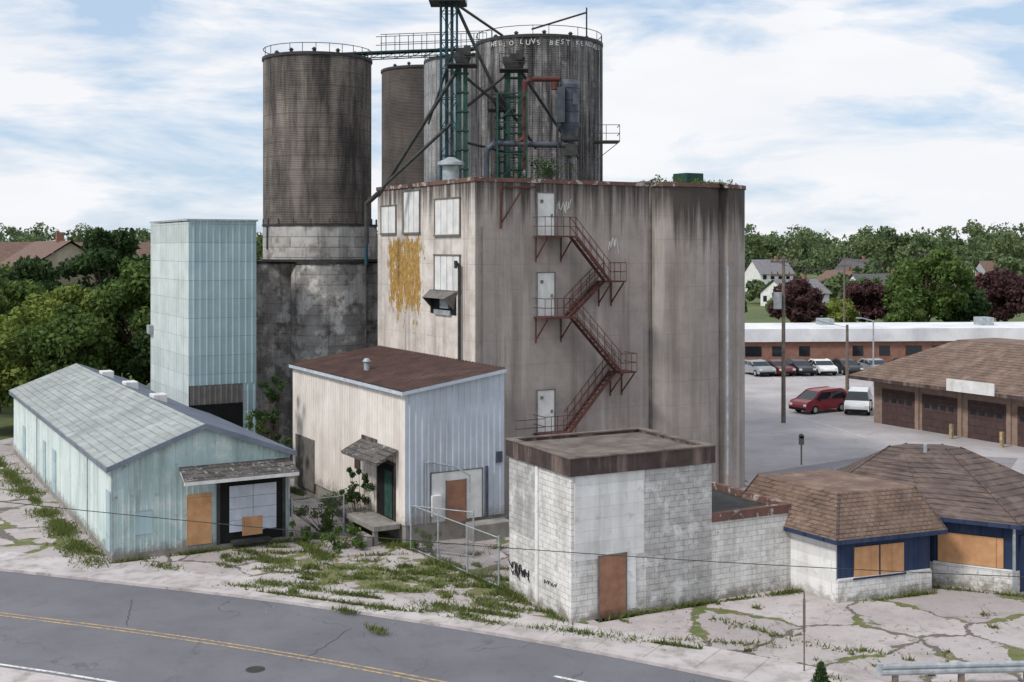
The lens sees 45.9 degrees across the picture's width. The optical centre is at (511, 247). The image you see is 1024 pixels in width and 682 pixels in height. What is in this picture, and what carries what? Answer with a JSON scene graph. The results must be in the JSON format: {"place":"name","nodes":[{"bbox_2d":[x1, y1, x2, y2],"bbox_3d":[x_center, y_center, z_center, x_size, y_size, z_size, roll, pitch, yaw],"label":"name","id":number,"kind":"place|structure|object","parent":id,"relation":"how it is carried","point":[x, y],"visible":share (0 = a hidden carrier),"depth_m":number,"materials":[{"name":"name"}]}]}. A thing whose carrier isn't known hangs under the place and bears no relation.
{"place":"outdoors","nodes":[
{"label":"outdoors","id":0,"kind":"place"},
{"bbox_2d":[1,241,84,270],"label":"roof","id":1,"kind":"structure","parent":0,"point":[41,249],"depth_m":144.25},
{"bbox_2d":[0,667,91,681],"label":"pavement","id":2,"kind":"structure","parent":0,"point":[10,675],"depth_m":36.19,"materials":[{"name":"concrete"}]},
{"bbox_2d":[48,279,128,332],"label":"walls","id":3,"kind":"structure","parent":0,"point":[72,281],"depth_m":136.78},
{"bbox_2d":[41,243,120,279],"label":"gable ends","id":4,"kind":"object","parent":3,"relation":"on","point":[69,250],"visible":0.29,"depth_m":136.26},
{"bbox_2d":[0,571,731,681],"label":"road","id":5,"kind":"structure","parent":0,"point":[92,631],"depth_m":39.44,"materials":[{"name":"asphalt"}]},
{"bbox_2d":[0,551,884,681],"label":"pavement","id":6,"kind":"structure","parent":0,"point":[723,664],"depth_m":41.66,"materials":[{"name":"concrete"}]},
{"bbox_2d":[429,0,466,179],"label":"grain elevator tower","id":7,"kind":"structure","parent":0,"point":[451,4],"depth_m":63.08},
{"bbox_2d":[0,252,1023,439],"bbox_3d":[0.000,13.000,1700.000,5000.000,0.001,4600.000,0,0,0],"label":"ground","id":8,"kind":"structure","parent":0,"point":[757,312],"depth_m":215.49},
{"bbox_2d":[0,331,37,408],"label":"deciduous tree","id":9,"kind":"object","parent":8,"relation":"on","point":[13,367],"visible":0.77,"depth_m":83.47,"materials":[{"name":"green plant"}]},
{"bbox_2d":[0,274,46,412],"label":"deciduous tree","id":10,"kind":"object","parent":8,"relation":"on","point":[21,291],"visible":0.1,"depth_m":94.80,"materials":[{"name":"green plant"}]},
{"bbox_2d":[0,255,65,317],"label":"deciduous tree","id":11,"kind":"object","parent":8,"relation":"on","point":[35,269],"visible":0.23,"depth_m":126.97,"materials":[{"name":"green plant"}]},
{"bbox_2d":[0,283,116,377],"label":"deciduous tree","id":12,"kind":"object","parent":8,"relation":"on","point":[26,313],"visible":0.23,"depth_m":88.88,"materials":[{"name":"green plant"}]},
{"bbox_2d":[3,302,118,399],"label":"deciduous tree","id":13,"kind":"object","parent":8,"relation":"on","point":[70,335],"visible":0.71,"depth_m":83.49,"materials":[{"name":"green plant"}]},
{"bbox_2d":[56,227,150,321],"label":"deciduous tree","id":14,"kind":"object","parent":8,"relation":"on","point":[105,252],"visible":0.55,"depth_m":131.12,"materials":[{"name":"green plant"}]},
{"bbox_2d":[78,255,150,384],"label":"deciduous tree","id":15,"kind":"object","parent":8,"relation":"on","point":[125,292],"visible":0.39,"depth_m":90.26,"materials":[{"name":"green plant"}]},
{"bbox_2d":[124,311,150,382],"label":"deciduous tree","id":16,"kind":"object","parent":8,"relation":"on","point":[140,365],"visible":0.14,"depth_m":88.03,"materials":[{"name":"green plant"}]},
{"bbox_2d":[147,219,257,432],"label":"corrugated clad tower","id":17,"kind":"structure","parent":8,"relation":"on","point":[201,329],"depth_m":66.18,"materials":[{"name":"metal"}]},
{"bbox_2d":[190,383,242,405],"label":"half raised door","id":18,"kind":"structure","parent":17,"relation":"in","point":[225,393],"depth_m":65.71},
{"bbox_2d":[244,412,267,435],"bbox_3d":[-13.581,10.821,63.511,1.730,4.392,2.419,0,0,-28],"label":"sapling","id":19,"kind":"object","parent":8,"relation":"on","point":[250,425],"visible":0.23,"depth_m":63.48,"materials":[{"name":"green plant"}]},
{"bbox_2d":[251,375,292,457],"bbox_3d":[-12.326,9.823,62.413,2.222,6.389,2.147,0,0,0],"label":"sapling","id":20,"kind":"object","parent":8,"relation":"on","point":[270,416],"visible":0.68,"depth_m":62.34,"materials":[{"name":"green plant"}]},
{"bbox_2d":[0,438,1023,681],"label":"concrete yard","id":21,"kind":"structure","parent":8,"relation":"on","point":[931,630],"depth_m":42.71,"materials":[{"name":"concrete"}]},
{"bbox_2d":[8,363,298,561],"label":"gabled warehouse","id":22,"kind":"structure","parent":21,"relation":"on","point":[90,439],"depth_m":52.41,"materials":[{"name":"metal"}]},
{"bbox_2d":[23,425,109,552],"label":"side doors","id":23,"kind":"structure","parent":22,"relation":"in","point":[44,443],"depth_m":62.03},
{"bbox_2d":[256,260,290,458],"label":"concrete silo","id":24,"kind":"object","parent":21,"relation":"on","point":[273,318],"visible":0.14,"depth_m":73.08,"materials":[{"name":"concrete"}]},
{"bbox_2d":[291,494,344,539],"bbox_3d":[-8.650,12.012,53.950,2.550,1.784,0.080,0,0,-32],"label":"chain link fence","id":25,"kind":"object","parent":21,"relation":"on","point":[343,513],"visible":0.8,"depth_m":53.93,"materials":[{"name":"metal"}]},
{"bbox_2d":[290,488,350,533],"bbox_3d":[-8.807,12.007,54.815,2.859,2.222,2.640,0,0,27],"label":"shrub","id":26,"kind":"object","parent":21,"relation":"on","point":[326,526],"visible":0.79,"depth_m":54.45,"materials":[{"name":"green plant"}]},
{"bbox_2d":[290,261,365,461],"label":"concrete silo","id":27,"kind":"object","parent":21,"relation":"on","point":[328,308],"visible":0.4,"depth_m":71.23,"materials":[{"name":"concrete"}]},
{"bbox_2d":[261,218,377,261],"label":"concrete storage bin","id":28,"kind":"object","parent":27,"relation":"on","point":[293,242],"visible":0.81,"depth_m":71.91,"materials":[{"name":"concrete"}]},
{"bbox_2d":[262,42,372,225],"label":"steel silo","id":29,"kind":"object","parent":28,"relation":"on","point":[316,137],"visible":0.98,"depth_m":72.09,"materials":[{"name":"metal"}]},
{"bbox_2d":[343,30,490,59],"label":"catwalk","id":30,"kind":"object","parent":29,"relation":"on","point":[403,52],"visible":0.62,"depth_m":77.51,"materials":[{"name":"green paint"}]},
{"bbox_2d":[318,522,366,554],"bbox_3d":[-7.386,12.545,51.959,2.074,1.297,2.234,0,0,-27],"label":"shrub","id":31,"kind":"object","parent":21,"relation":"on","point":[360,543],"visible":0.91,"depth_m":51.85,"materials":[{"name":"green plant"}]},
{"bbox_2d":[339,467,374,531],"bbox_3d":[-6.900,11.512,55.060,1.899,3.010,1.617,0,0,0],"label":"shrub","id":32,"kind":"object","parent":21,"relation":"on","point":[365,485],"visible":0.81,"depth_m":54.88,"materials":[{"name":"green plant"}]},
{"bbox_2d":[366,261,377,347],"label":"concrete silo","id":33,"kind":"object","parent":21,"relation":"on","point":[371,304],"visible":0.01,"depth_m":74.81,"materials":[{"name":"concrete"}]},
{"bbox_2d":[289,345,509,548],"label":"metal clad shed","id":34,"kind":"structure","parent":21,"relation":"on","point":[403,429],"depth_m":54.29,"materials":[{"name":"metal"}]},
{"bbox_2d":[385,470,391,518],"bbox_3d":[-5.485,10.925,53.596,0.015,2.050,0.800,0,0,-30],"label":"green door","id":35,"kind":"structure","parent":34,"relation":"in","point":[388,475],"depth_m":53.57,"materials":[{"name":"paint"}]},
{"bbox_2d":[447,479,465,522],"bbox_3d":[-2.468,11.225,53.476,0.920,1.850,0.035,0,0,-30],"label":"boarded door","id":36,"kind":"structure","parent":34,"relation":"in","point":[456,489],"depth_m":53.46,"materials":[{"name":"brown wood"}]},
{"bbox_2d":[454,261,460,360],"bbox_3d":[-2.627,3.214,58.261,0.366,5.172,0.166,0,0,-30],"label":"vent pipe","id":37,"kind":"object","parent":34,"relation":"on","point":[457,264],"visible":0.94,"depth_m":58.25,"materials":[{"name":"metal"}]},
{"bbox_2d":[381,62,423,185],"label":"steel silo","id":38,"kind":"object","parent":21,"relation":"on","point":[402,103],"visible":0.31,"depth_m":87.93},
{"bbox_2d":[410,504,473,557],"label":"chain link gate","id":39,"kind":"structure","parent":21,"relation":"on","point":[411,517],"depth_m":50.85,"materials":[{"name":"metal"}]},
{"bbox_2d":[424,45,474,181],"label":"steel silo","id":40,"kind":"object","parent":21,"relation":"on","point":[432,128],"visible":0.13,"depth_m":81.76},
{"bbox_2d":[410,503,499,586],"bbox_3d":[-2.400,11.912,48.700,0.080,1.984,7.014,0,0,-33],"label":"chain link fence","id":41,"kind":"object","parent":21,"relation":"on","point":[466,546],"visible":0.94,"depth_m":48.29,"materials":[{"name":"metal"}]},
{"bbox_2d":[0,454,1023,681],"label":"grass","id":42,"kind":"structure","parent":21,"relation":"on","point":[61,527],"depth_m":46.55,"materials":[{"name":"plant"}]},
{"bbox_2d":[475,25,602,180],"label":"steel silo","id":43,"kind":"object","parent":21,"relation":"on","point":[567,56],"visible":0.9,"depth_m":72.77,"materials":[{"name":"grey"}]},
{"bbox_2d":[591,40,619,180],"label":"silo ladder platform","id":44,"kind":"structure","parent":43,"relation":"attached to","point":[606,141],"depth_m":72.70,"materials":[{"name":"metal"}]},
{"bbox_2d":[378,181,744,515],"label":"concrete walls","id":45,"kind":"structure","parent":21,"relation":"on","point":[698,240],"depth_m":61.74,"materials":[{"name":"concrete"}]},
{"bbox_2d":[381,191,458,290],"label":"boarded windows","id":46,"kind":"structure","parent":45,"relation":"attached to","point":[446,222],"depth_m":60.39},
{"bbox_2d":[380,189,460,292],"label":"window frames","id":47,"kind":"structure","parent":45,"relation":"attached to","point":[434,235],"depth_m":60.93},
{"bbox_2d":[422,289,456,309],"bbox_3d":[-3.678,2.610,59.963,0.580,0.980,3.000,0,0,-30],"label":"hatch hood","id":48,"kind":"object","parent":45,"relation":"attached to","point":[449,298],"visible":1,"depth_m":59.48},
{"bbox_2d":[437,157,463,179],"bbox_3d":[-3.050,-3.900,60.200,1.360,1.200,1.360,0,0,0],"label":"roof ventilator","id":49,"kind":"object","parent":45,"relation":"on","point":[450,167],"visible":0.91,"depth_m":59.81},
{"bbox_2d":[500,183,535,228],"bbox_3d":[0.296,-2.000,58.308,1.994,2.200,0.085,0,0,-30],"label":"wall bracket","id":50,"kind":"object","parent":45,"relation":"attached to","point":[501,187],"depth_m":57.93,"materials":[{"name":"metal"}]},
{"bbox_2d":[510,155,574,178],"bbox_3d":[1.476,-3.983,61.384,3.286,1.391,2.519,0,0,-30],"label":"roof sapling","id":51,"kind":"object","parent":45,"relation":"on","point":[537,168],"visible":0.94,"depth_m":60.87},
{"bbox_2d":[536,192,555,431],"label":"door frames","id":52,"kind":"structure","parent":45,"relation":"attached to","point":[541,281],"depth_m":59.11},
{"bbox_2d":[538,193,553,431],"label":"boarded exit doors","id":53,"kind":"structure","parent":52,"relation":"attached to","point":[545,292],"depth_m":59.17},
{"bbox_2d":[376,177,745,190],"bbox_3d":[3.229,-3.252,66.220,17.740,0.197,12.410,0,0,-30],"label":"parapet flashing","id":54,"kind":"object","parent":45,"relation":"on","point":[494,179],"visible":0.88,"depth_m":61.03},
{"bbox_2d":[447,45,477,177],"bbox_3d":[-2.550,-6.800,62.000,1.535,7.000,1.435,0,0,0],"label":"bucket elevator","id":55,"kind":"object","parent":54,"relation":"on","point":[462,57],"visible":0.94,"depth_m":61.85,"materials":[{"name":"green paint"}]},
{"bbox_2d":[364,5,586,243],"bbox_3d":[-1.568,-7.500,68.104,12.434,14.600,12.900,0,0,0],"label":"grain spouting","id":56,"kind":"object","parent":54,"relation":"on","point":[389,179],"visible":0.91,"depth_m":62.79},
{"bbox_2d":[487,91,515,177],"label":"bucket elevator","id":57,"kind":"object","parent":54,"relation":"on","point":[504,125],"visible":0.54,"depth_m":65.35,"materials":[{"name":"green paint"}]},
{"bbox_2d":[499,50,528,177],"bbox_3d":[0.100,-6.750,63.000,1.535,6.900,1.435,0,0,0],"label":"bucket elevator","id":58,"kind":"object","parent":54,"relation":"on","point":[514,62],"visible":0.88,"depth_m":62.85,"materials":[{"name":"green paint"}]},
{"bbox_2d":[640,174,737,184],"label":"roof weeds","id":59,"kind":"object","parent":54,"relation":"on","point":[673,178],"visible":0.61,"depth_m":64.69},
{"bbox_2d":[481,186,651,428],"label":"conduits and seams","id":60,"kind":"object","parent":45,"relation":"attached to","point":[650,307],"visible":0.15,"depth_m":62.23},
{"bbox_2d":[516,216,636,435],"bbox_3d":[2.970,5.752,59.283,7.016,14.496,1.211,0,0,-30],"label":"fire escape","id":61,"kind":"object","parent":45,"relation":"attached to","point":[601,282],"visible":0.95,"depth_m":59.60,"materials":[{"name":"metal"}]},
{"bbox_2d":[673,173,702,182],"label":"roof cabinet","id":62,"kind":"object","parent":45,"relation":"on","point":[688,177],"visible":0.52,"depth_m":66.41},
{"bbox_2d":[726,266,728,474],"bbox_3d":[11.403,6.500,63.901,0.138,11.000,0.138,0,0,-30],"label":"downpipe","id":63,"kind":"object","parent":45,"relation":"attached to","point":[727,370],"visible":1,"depth_m":63.85,"materials":[{"name":"metal"}]},
{"bbox_2d":[124,539,1022,677],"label":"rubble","id":64,"kind":"object","parent":21,"relation":"on","point":[653,628],"visible":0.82,"depth_m":42.53,"materials":[{"name":"concrete"}]},
{"bbox_2d":[712,481,792,599],"bbox_3d":[6.908,10.841,49.046,3.747,4.318,9.120,0,0,-27],"label":"block annex","id":65,"kind":"object","parent":21,"relation":"on","point":[744,530],"visible":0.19,"depth_m":45.10,"materials":[{"name":"concrete"}]},
{"bbox_2d":[739,443,1023,602],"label":"mansard roof office","id":66,"kind":"structure","parent":21,"relation":"on","point":[932,509],"depth_m":45.36,"materials":[{"name":"brown"}]},
{"bbox_2d":[854,532,1003,576],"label":"plywood windows","id":67,"kind":"structure","parent":66,"relation":"in","point":[952,547],"depth_m":45.38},
{"bbox_2d":[0,219,1023,329],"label":"distant trees","id":68,"kind":"object","parent":8,"relation":"on","point":[886,246],"visible":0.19,"depth_m":402.95,"materials":[{"name":"green plant"}]},
{"bbox_2d":[510,467,644,622],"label":"block walls","id":69,"kind":"structure","parent":8,"relation":"on","point":[571,596],"depth_m":42.54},
{"bbox_2d":[509,457,534,539],"bbox_3d":[0.380,9.235,44.710,0.038,2.730,2.080,0,0,-27],"label":"worn side panel","id":70,"kind":"object","parent":69,"relation":"attached to","point":[521,497],"visible":1,"depth_m":44.66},
{"bbox_2d":[535,465,538,605],"bbox_3d":[0.905,10.435,43.642,0.070,5.130,0.200,0,0,-27],"label":"pilaster","id":71,"kind":"object","parent":69,"relation":"attached to","point":[536,535],"visible":0.79,"depth_m":43.58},
{"bbox_2d":[525,432,691,455],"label":"gravel roof","id":72,"kind":"structure","parent":69,"relation":"on","point":[600,444],"depth_m":45.33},
{"bbox_2d":[574,470,643,608],"bbox_3d":[3.404,10.285,42.153,2.810,4.830,0.041,0,0,-27],"label":"smooth render panel","id":73,"kind":"object","parent":69,"relation":"attached to","point":[608,513],"visible":1,"depth_m":42.17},
{"bbox_2d":[595,552,632,621],"bbox_3d":[3.567,11.845,42.052,1.450,2.310,0.350,0,0,-27],"label":"door frame","id":74,"kind":"object","parent":69,"relation":"attached to","point":[598,589],"visible":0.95,"depth_m":41.94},
{"bbox_2d":[600,554,625,618],"bbox_3d":[3.507,11.825,42.192,1.070,2.150,0.045,0,0,-27],"label":"boarded door","id":75,"kind":"structure","parent":74,"relation":"attached to","point":[612,585],"depth_m":42.17,"materials":[{"name":"brown wood"}]},
{"bbox_2d":[645,463,711,610],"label":"worn block panel","id":76,"kind":"structure","parent":69,"relation":"attached to","point":[678,512],"depth_m":43.45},
{"bbox_2d":[770,256,796,422],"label":"utility pole","id":77,"kind":"object","parent":8,"relation":"on","point":[778,300],"visible":0.99,"depth_m":88.88,"materials":[{"name":"brown wood"}]},
{"bbox_2d":[767,277,826,322],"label":"deciduous tree","id":78,"kind":"object","parent":8,"relation":"on","point":[801,297],"visible":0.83,"depth_m":175.82,"materials":[{"name":"purple plant"}]},
{"bbox_2d":[810,661,830,681],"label":"conifer","id":79,"kind":"object","parent":8,"relation":"on","point":[820,674],"visible":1,"depth_m":34.52,"materials":[{"name":"green plant"}]},
{"bbox_2d":[821,297,859,322],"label":"deciduous tree","id":80,"kind":"object","parent":8,"relation":"on","point":[834,308],"visible":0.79,"depth_m":174.89,"materials":[{"name":"green plant"}]},
{"bbox_2d":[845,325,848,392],"bbox_3d":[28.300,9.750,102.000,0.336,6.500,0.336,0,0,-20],"label":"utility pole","id":81,"kind":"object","parent":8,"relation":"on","point":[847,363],"visible":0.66,"depth_m":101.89,"materials":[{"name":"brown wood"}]},
{"bbox_2d":[839,279,893,321],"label":"deciduous tree","id":82,"kind":"object","parent":8,"relation":"on","point":[866,297],"visible":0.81,"depth_m":182.34,"materials":[{"name":"purple plant"}]},
{"bbox_2d":[745,371,1023,482],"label":"parking lot","id":83,"kind":"structure","parent":8,"relation":"on","point":[835,439],"depth_m":82.90,"materials":[{"name":"asphalt"}]},
{"bbox_2d":[745,359,775,376],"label":"parked car","id":84,"kind":"object","parent":83,"relation":"on","point":[756,368],"visible":0.76,"depth_m":121.33,"materials":[{"name":"silver metal"}]},
{"bbox_2d":[764,359,795,375],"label":"parked car","id":85,"kind":"object","parent":83,"relation":"on","point":[790,369],"visible":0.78,"depth_m":121.37,"materials":[{"name":"red paint"}]},
{"bbox_2d":[786,359,816,375],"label":"parked car","id":86,"kind":"object","parent":83,"relation":"on","point":[803,366],"visible":0.75,"depth_m":121.63,"materials":[{"name":"black paint"}]},
{"bbox_2d":[789,386,846,413],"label":"parked minivan","id":87,"kind":"object","parent":83,"relation":"on","point":[814,400],"visible":0.91,"depth_m":94.29,"materials":[{"name":"red paint"}]},
{"bbox_2d":[809,358,837,374],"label":"parked car","id":88,"kind":"object","parent":83,"relation":"on","point":[825,365],"visible":0.76,"depth_m":122.13,"materials":[{"name":"white paint"}]},
{"bbox_2d":[832,358,863,374],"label":"parked car","id":89,"kind":"object","parent":83,"relation":"on","point":[855,366],"visible":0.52,"depth_m":122.64,"materials":[{"name":"black paint"}]},
{"bbox_2d":[843,387,872,414],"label":"parked van","id":90,"kind":"object","parent":83,"relation":"on","point":[858,399],"visible":1,"depth_m":93.39,"materials":[{"name":"white paint"}]},
{"bbox_2d":[857,358,885,369],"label":"parked car","id":91,"kind":"object","parent":83,"relation":"on","point":[866,363],"visible":0.37,"depth_m":123.53,"materials":[{"name":"silver metal"}]},
{"bbox_2d":[882,295,927,321],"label":"deciduous tree","id":92,"kind":"object","parent":8,"relation":"on","point":[906,308],"visible":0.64,"depth_m":156.85,"materials":[{"name":"green plant"}]},
{"bbox_2d":[881,245,976,321],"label":"deciduous tree","id":93,"kind":"object","parent":8,"relation":"on","point":[947,270],"visible":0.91,"depth_m":163.89,"materials":[{"name":"green plant"}]},
{"bbox_2d":[848,338,1023,447],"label":"brick garage","id":94,"kind":"structure","parent":8,"relation":"on","point":[970,388],"depth_m":83.85,"materials":[{"name":"brown"}]},
{"bbox_2d":[882,388,1023,446],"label":"overhead doors","id":95,"kind":"structure","parent":94,"relation":"in","point":[984,428],"depth_m":83.45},
{"bbox_2d":[884,398,1023,421],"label":"door windows","id":96,"kind":"structure","parent":94,"relation":"in","point":[981,413],"depth_m":83.32,"materials":[{"name":"black glass"}]},
{"bbox_2d":[876,660,1023,681],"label":"guard rail","id":97,"kind":"object","parent":8,"relation":"on","point":[896,670],"visible":1,"depth_m":35.52,"materials":[{"name":"metal"}]},
{"bbox_2d":[941,287,992,321],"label":"deciduous tree","id":98,"kind":"object","parent":8,"relation":"on","point":[978,305],"visible":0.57,"depth_m":169.58,"materials":[{"name":"green plant"}]},
{"bbox_2d":[972,267,1023,321],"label":"deciduous tree","id":99,"kind":"object","parent":8,"relation":"on","point":[1004,290],"visible":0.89,"depth_m":180.97,"materials":[{"name":"purple plant"}]},
{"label":"walls","id":100,"kind":"object","parent":8,"relation":"on","visible":0},
{"bbox_2d":[0,242,150,269],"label":"roof","id":101,"kind":"structure","parent":100,"relation":"on","point":[8,249],"depth_m":169.65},
{"bbox_2d":[0,501,1023,576],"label":"overhead cable","id":102,"kind":"object","parent":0,"point":[511,548],"visible":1,"depth_m":20.00,"materials":[{"name":"rubber"}]},
{"bbox_2d":[0,0,1023,249],"label":"sky","id":103,"kind":"structure","parent":0,"point":[839,117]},
{"bbox_2d":[484,76,581,179],"bbox_3d":[1.067,-6.044,62.318,5.038,5.509,1.435,0,0,0],"label":"dust collector","id":104,"kind":"object","parent":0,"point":[568,111],"visible":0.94,"depth_m":61.86,"materials":[{"name":"metal"}]},
{"bbox_2d":[506,430,714,476],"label":"brown parapet","id":105,"kind":"structure","parent":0,"point":[611,464],"depth_m":42.97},
{"bbox_2d":[505,427,716,459],"bbox_3d":[3.595,7.223,44.872,6.160,0.047,4.950,0,0,-27],"label":"coping","id":106,"kind":"object","parent":105,"relation":"on","point":[570,457],"visible":1,"depth_m":44.02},
{"bbox_2d":[745,273,792,291],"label":"walls","id":107,"kind":"structure","parent":0,"point":[752,276],"depth_m":352.06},
{"bbox_2d":[745,259,794,273],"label":"roof","id":108,"kind":"structure","parent":107,"relation":"on","point":[765,266],"depth_m":353.59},
{"bbox_2d":[761,292,828,305],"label":"walls","id":109,"kind":"structure","parent":0,"point":[825,298],"depth_m":267.82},
{"bbox_2d":[758,279,831,293],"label":"roof","id":110,"kind":"structure","parent":109,"relation":"on","point":[815,283],"depth_m":268.55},
{"bbox_2d":[745,341,951,362],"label":"brick walls","id":111,"kind":"structure","parent":0,"point":[831,351],"depth_m":132.82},
{"bbox_2d":[745,345,939,355],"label":"windows","id":112,"kind":"structure","parent":111,"relation":"attached to","point":[805,350],"depth_m":132.91,"materials":[{"name":"black glass"}]},
{"bbox_2d":[745,322,1023,341],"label":"white fascia roof","id":113,"kind":"structure","parent":111,"relation":"on","point":[863,331],"depth_m":133.17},
{"bbox_2d":[816,317,993,324],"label":"roof units","id":114,"kind":"object","parent":113,"relation":"on","point":[978,321],"visible":0.96,"depth_m":138.83,"materials":[{"name":"metal"}]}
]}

